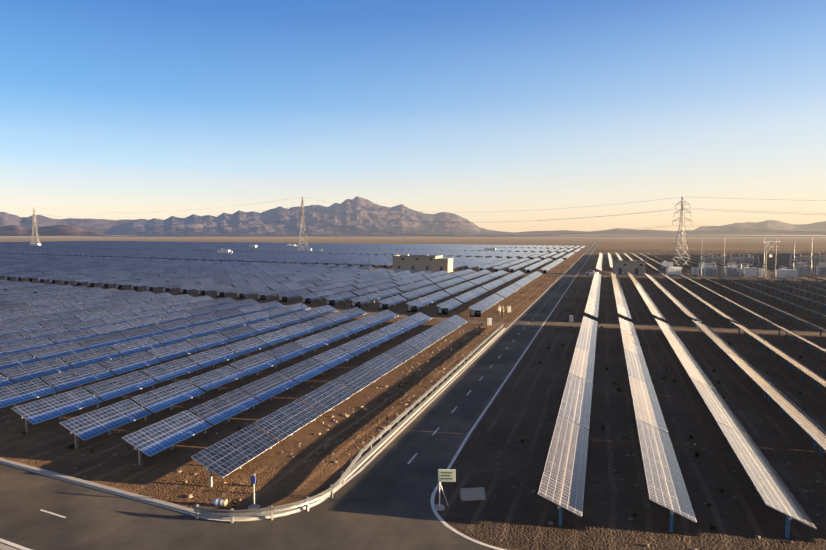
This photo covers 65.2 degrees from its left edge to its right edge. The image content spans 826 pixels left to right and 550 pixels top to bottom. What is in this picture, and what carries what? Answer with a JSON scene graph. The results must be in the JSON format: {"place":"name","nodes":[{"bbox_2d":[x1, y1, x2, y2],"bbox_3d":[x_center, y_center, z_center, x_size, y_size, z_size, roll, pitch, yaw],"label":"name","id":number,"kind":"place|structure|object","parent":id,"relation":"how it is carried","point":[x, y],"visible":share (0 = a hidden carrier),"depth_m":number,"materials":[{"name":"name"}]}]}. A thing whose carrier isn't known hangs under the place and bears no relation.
{"place":"outdoors","nodes":[
{"label":"outdoors","id":0,"kind":"place"},
{"bbox_2d":[0,225,111,235],"bbox_3d":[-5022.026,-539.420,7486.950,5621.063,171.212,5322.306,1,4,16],"label":"hills","id":1,"kind":"structure","parent":0,"point":[55,230],"depth_m":6824.79,"materials":[{"name":"stone"}]},
{"bbox_2d":[26,226,106,232],"bbox_3d":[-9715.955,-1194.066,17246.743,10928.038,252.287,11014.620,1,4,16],"label":"hills","id":2,"kind":"structure","parent":0,"point":[97,230],"depth_m":17138.20,"materials":[{"name":"stone"}]},
{"bbox_2d":[0,212,146,228],"bbox_3d":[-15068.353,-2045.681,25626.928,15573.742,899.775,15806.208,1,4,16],"label":"mountain","id":3,"kind":"structure","parent":0,"point":[6,219],"depth_m":24970.38,"materials":[{"name":"stone"}]},
{"bbox_2d":[0,241,585,486],"bbox_3d":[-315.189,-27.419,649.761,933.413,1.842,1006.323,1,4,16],"label":"solar field","id":4,"kind":"structure","parent":0,"point":[90,263],"depth_m":95.62,"materials":[{"name":"blue glass"}]},
{"bbox_2d":[0,241,599,549],"bbox_3d":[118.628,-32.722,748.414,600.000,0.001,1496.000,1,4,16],"label":"road asphalt","id":5,"kind":"structure","parent":0,"point":[381,500],"depth_m":33.81,"materials":[{"name":"grey asphalt"}]},
{"bbox_2d":[0,250,593,549],"bbox_3d":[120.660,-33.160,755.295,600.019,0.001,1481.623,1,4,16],"label":"road markings","id":6,"kind":"object","parent":5,"relation":"on","point":[438,516],"visible":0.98,"depth_m":40.10,"materials":[{"name":"paint"}]},
{"bbox_2d":[103,196,541,234],"bbox_3d":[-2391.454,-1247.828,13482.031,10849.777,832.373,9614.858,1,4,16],"label":"mountain","id":7,"kind":"structure","parent":0,"point":[273,222],"depth_m":11873.83,"materials":[{"name":"stone"}]},
{"bbox_2d":[260,303,510,325],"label":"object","id":8,"kind":"structure","parent":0,"point":[443,319],"depth_m":108.96,"materials":[{"name":"soil"}]},
{"bbox_2d":[0,235,825,549],"bbox_3d":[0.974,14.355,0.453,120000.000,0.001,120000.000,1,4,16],"label":"desert ground","id":9,"kind":"structure","parent":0,"point":[282,451],"depth_m":93.66,"materials":[{"name":"brown soil"}]},
{"bbox_2d":[0,543,17,549],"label":"kerb","id":10,"kind":"structure","parent":9,"relation":"on","point":[4,547],"depth_m":29.38,"materials":[{"name":"concrete"}]},
{"bbox_2d":[31,207,39,244],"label":"pylon","id":11,"kind":"object","parent":9,"relation":"on","point":[35,220],"visible":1,"depth_m":753.35,"materials":[{"name":"silver metal"}]},
{"bbox_2d":[1,335,419,453],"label":"field stones","id":12,"kind":"object","parent":9,"relation":"on","point":[171,383],"depth_m":52.17,"materials":[{"name":"brown stone"}]},
{"bbox_2d":[213,498,227,506],"bbox_3d":[-10.199,12.035,34.136,0.640,0.390,0.400,0,4,6],"label":"striped drum","id":13,"kind":"object","parent":9,"relation":"on","point":[219,502],"visible":1,"depth_m":33.99,"materials":[{"name":"blue plastic"}]},
{"bbox_2d":[217,249,230,252],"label":"inverter cabin","id":14,"kind":"object","parent":9,"relation":"on","point":[223,251],"visible":0.62,"depth_m":456.87,"materials":[{"name":"white metal"}]},
{"bbox_2d":[248,474,259,508],"bbox_3d":[-8.320,11.328,33.743,0.450,1.860,0.450,1,4,16],"label":"marker pole","id":15,"kind":"object","parent":9,"relation":"on","point":[253,482],"visible":0.98,"depth_m":33.68,"materials":[{"name":"silver metal"}]},
{"bbox_2d":[0,249,588,508],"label":"dirt verge","id":16,"kind":"structure","parent":9,"relation":"on","point":[157,472],"depth_m":42.15,"materials":[{"name":"soil"}]},
{"bbox_2d":[22,430,256,507],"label":"field edge shrubs","id":17,"kind":"object","parent":16,"relation":"on","point":[72,446],"visible":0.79,"depth_m":42.47,"materials":[{"name":"plant"}]},
{"bbox_2d":[0,328,504,519],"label":"road kerb","id":18,"kind":"structure","parent":16,"relation":"on","point":[370,453],"depth_m":37.68,"materials":[{"name":"concrete"}]},
{"bbox_2d":[29,330,494,505],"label":"rocks","id":19,"kind":"object","parent":16,"relation":"on","point":[304,461],"visible":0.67,"depth_m":51.07,"materials":[{"name":"brown stone"}]},
{"bbox_2d":[193,324,503,522],"bbox_3d":[1.722,9.896,65.420,5.747,0.740,70.698,1,4,16],"label":"guardrail","id":20,"kind":"object","parent":16,"relation":"on","point":[307,501],"depth_m":34.80,"materials":[{"name":"silver metal"}]},
{"bbox_2d":[385,275,555,419],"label":"shrubs","id":21,"kind":"object","parent":16,"relation":"on","point":[387,417],"visible":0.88,"depth_m":84.33,"materials":[{"name":"brown plant"}]},
{"bbox_2d":[487,318,491,325],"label":"equipment cabinet","id":22,"kind":"object","parent":16,"relation":"on","point":[489,321],"depth_m":101.53,"materials":[{"name":"white metal"}]},
{"bbox_2d":[297,197,307,250],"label":"pylon","id":23,"kind":"object","parent":9,"relation":"on","point":[305,235],"visible":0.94,"depth_m":513.51,"materials":[{"name":"silver metal"}]},
{"bbox_2d":[40,197,825,236],"bbox_3d":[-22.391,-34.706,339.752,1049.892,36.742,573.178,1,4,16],"label":"power lines","id":24,"kind":"object","parent":23,"relation":"attached to","point":[513,221],"visible":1,"depth_m":324.50,"materials":[{"name":"grey metal"}]},
{"bbox_2d":[392,254,452,271],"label":"building","id":25,"kind":"structure","parent":9,"relation":"on","point":[433,263],"depth_m":243.82,"materials":[{"name":"beige concrete"}]},
{"bbox_2d":[332,267,560,275],"bbox_3d":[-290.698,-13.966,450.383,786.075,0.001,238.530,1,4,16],"label":"crossroad","id":26,"kind":"structure","parent":9,"relation":"on","point":[458,271],"depth_m":243.38,"materials":[{"name":"soil"}]},
{"bbox_2d":[81,235,825,236],"bbox_3d":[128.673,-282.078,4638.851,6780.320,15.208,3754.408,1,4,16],"label":"desert plain","id":27,"kind":"structure","parent":9,"relation":"on","point":[447,236],"depth_m":4221.62,"materials":[{"name":"beige sand"}]},
{"bbox_2d":[484,248,495,250],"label":"inverter cabin","id":28,"kind":"object","parent":9,"relation":"on","point":[489,249],"visible":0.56,"depth_m":523.28,"materials":[{"name":"white metal"}]},
{"bbox_2d":[434,249,825,549],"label":"ground","id":29,"kind":"structure","parent":9,"relation":"on","point":[518,516],"depth_m":47.30,"materials":[{"name":"brown soil"}]},
{"bbox_2d":[434,469,455,510],"bbox_3d":[1.644,11.190,33.829,1.073,2.135,0.560,-1,4,-11],"label":"sign","id":30,"kind":"object","parent":29,"relation":"on","point":[446,475],"visible":0.98,"depth_m":33.65,"materials":[{"name":"grey metal"}]},
{"bbox_2d":[460,487,485,500],"bbox_3d":[3.245,11.896,35.154,1.300,0.550,0.600,-1,4,-8],"label":"concrete pad","id":31,"kind":"object","parent":29,"relation":"on","point":[471,494],"visible":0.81,"depth_m":34.98,"materials":[{"name":"grey concrete"}]},
{"bbox_2d":[520,283,587,442],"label":"roadside shrubs","id":32,"kind":"object","parent":29,"relation":"on","point":[521,440],"visible":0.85,"depth_m":95.74,"materials":[{"name":"plant"}]},
{"bbox_2d":[569,315,573,322],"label":"equipment cabinet","id":33,"kind":"object","parent":29,"relation":"on","point":[571,318],"visible":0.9,"depth_m":105.29,"materials":[{"name":"grey metal"}]},
{"bbox_2d":[494,354,824,549],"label":"field stones","id":34,"kind":"object","parent":29,"relation":"on","point":[648,504],"depth_m":42.11,"materials":[{"name":"brown stone"}]},
{"bbox_2d":[661,261,672,268],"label":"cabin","id":35,"kind":"object","parent":29,"relation":"on","point":[665,263],"visible":0.75,"depth_m":266.12,"materials":[{"name":"white metal"}]},
{"bbox_2d":[666,266,681,275],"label":"white container","id":36,"kind":"object","parent":29,"relation":"on","point":[673,271],"visible":1,"depth_m":225.23,"materials":[{"name":"white metal"}]},
{"bbox_2d":[671,197,691,267],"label":"pylon","id":37,"kind":"object","parent":29,"relation":"on","point":[682,204],"visible":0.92,"depth_m":269.64,"materials":[{"name":"silver metal"}]},
{"bbox_2d":[545,321,825,335],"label":"dirt track","id":38,"kind":"structure","parent":29,"relation":"on","point":[693,328],"depth_m":98.54,"materials":[{"name":"soil"}]},
{"bbox_2d":[578,274,825,279],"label":"crossroad","id":39,"kind":"structure","parent":29,"relation":"on","point":[688,276],"depth_m":220.26,"materials":[{"name":"soil"}]},
{"bbox_2d":[586,270,598,274],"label":"white car","id":40,"kind":"object","parent":39,"relation":"on","point":[590,272],"visible":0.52,"depth_m":230.10,"materials":[{"name":"white paint"}]},
{"bbox_2d":[601,325,805,529],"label":"shrubs between rows","id":41,"kind":"object","parent":29,"relation":"on","point":[712,527],"visible":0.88,"depth_m":45.47,"materials":[{"name":"plant"}]},
{"bbox_2d":[687,245,772,277],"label":"substation","id":42,"kind":"object","parent":29,"relation":"on","point":[709,271],"visible":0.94,"depth_m":219.28,"materials":[{"name":"grey metal"}]},
{"bbox_2d":[729,262,752,273],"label":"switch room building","id":43,"kind":"structure","parent":29,"relation":"on","point":[744,264],"depth_m":235.40,"materials":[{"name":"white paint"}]},
{"bbox_2d":[763,239,779,278],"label":"pole frame","id":44,"kind":"object","parent":29,"relation":"on","point":[769,255],"visible":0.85,"depth_m":205.91,"materials":[{"name":"grey metal"}]},
{"bbox_2d":[776,268,797,278],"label":"grey container","id":45,"kind":"object","parent":29,"relation":"on","point":[782,273],"visible":0.79,"depth_m":209.24,"materials":[{"name":"grey metal"}]},
{"bbox_2d":[774,238,825,276],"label":"substation","id":46,"kind":"object","parent":29,"relation":"on","point":[803,270],"visible":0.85,"depth_m":223.83,"materials":[{"name":"grey metal"}]},
{"bbox_2d":[0,0,825,231],"label":"sky","id":47,"kind":"structure","parent":0,"point":[475,111],"materials":[{"name":"blue"}]},
{"bbox_2d":[612,260,646,274],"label":"building","id":48,"kind":"structure","parent":0,"point":[626,267],"depth_m":228.52,"materials":[{"name":"beige concrete"}]},
{"bbox_2d":[514,229,825,234],"bbox_3d":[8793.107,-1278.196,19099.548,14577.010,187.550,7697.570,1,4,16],"label":"hills","id":49,"kind":"structure","parent":0,"point":[703,232],"depth_m":18502.23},
{"bbox_2d":[538,253,825,537],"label":"solar field","id":50,"kind":"structure","parent":0,"point":[562,483],"depth_m":48.99,"materials":[{"name":"grey"}]},
{"bbox_2d":[588,220,825,231],"bbox_3d":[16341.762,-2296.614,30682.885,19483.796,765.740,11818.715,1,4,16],"label":"hills","id":51,"kind":"structure","parent":0,"point":[780,225],"depth_m":30299.31,"materials":[{"name":"stone"}]}
]}

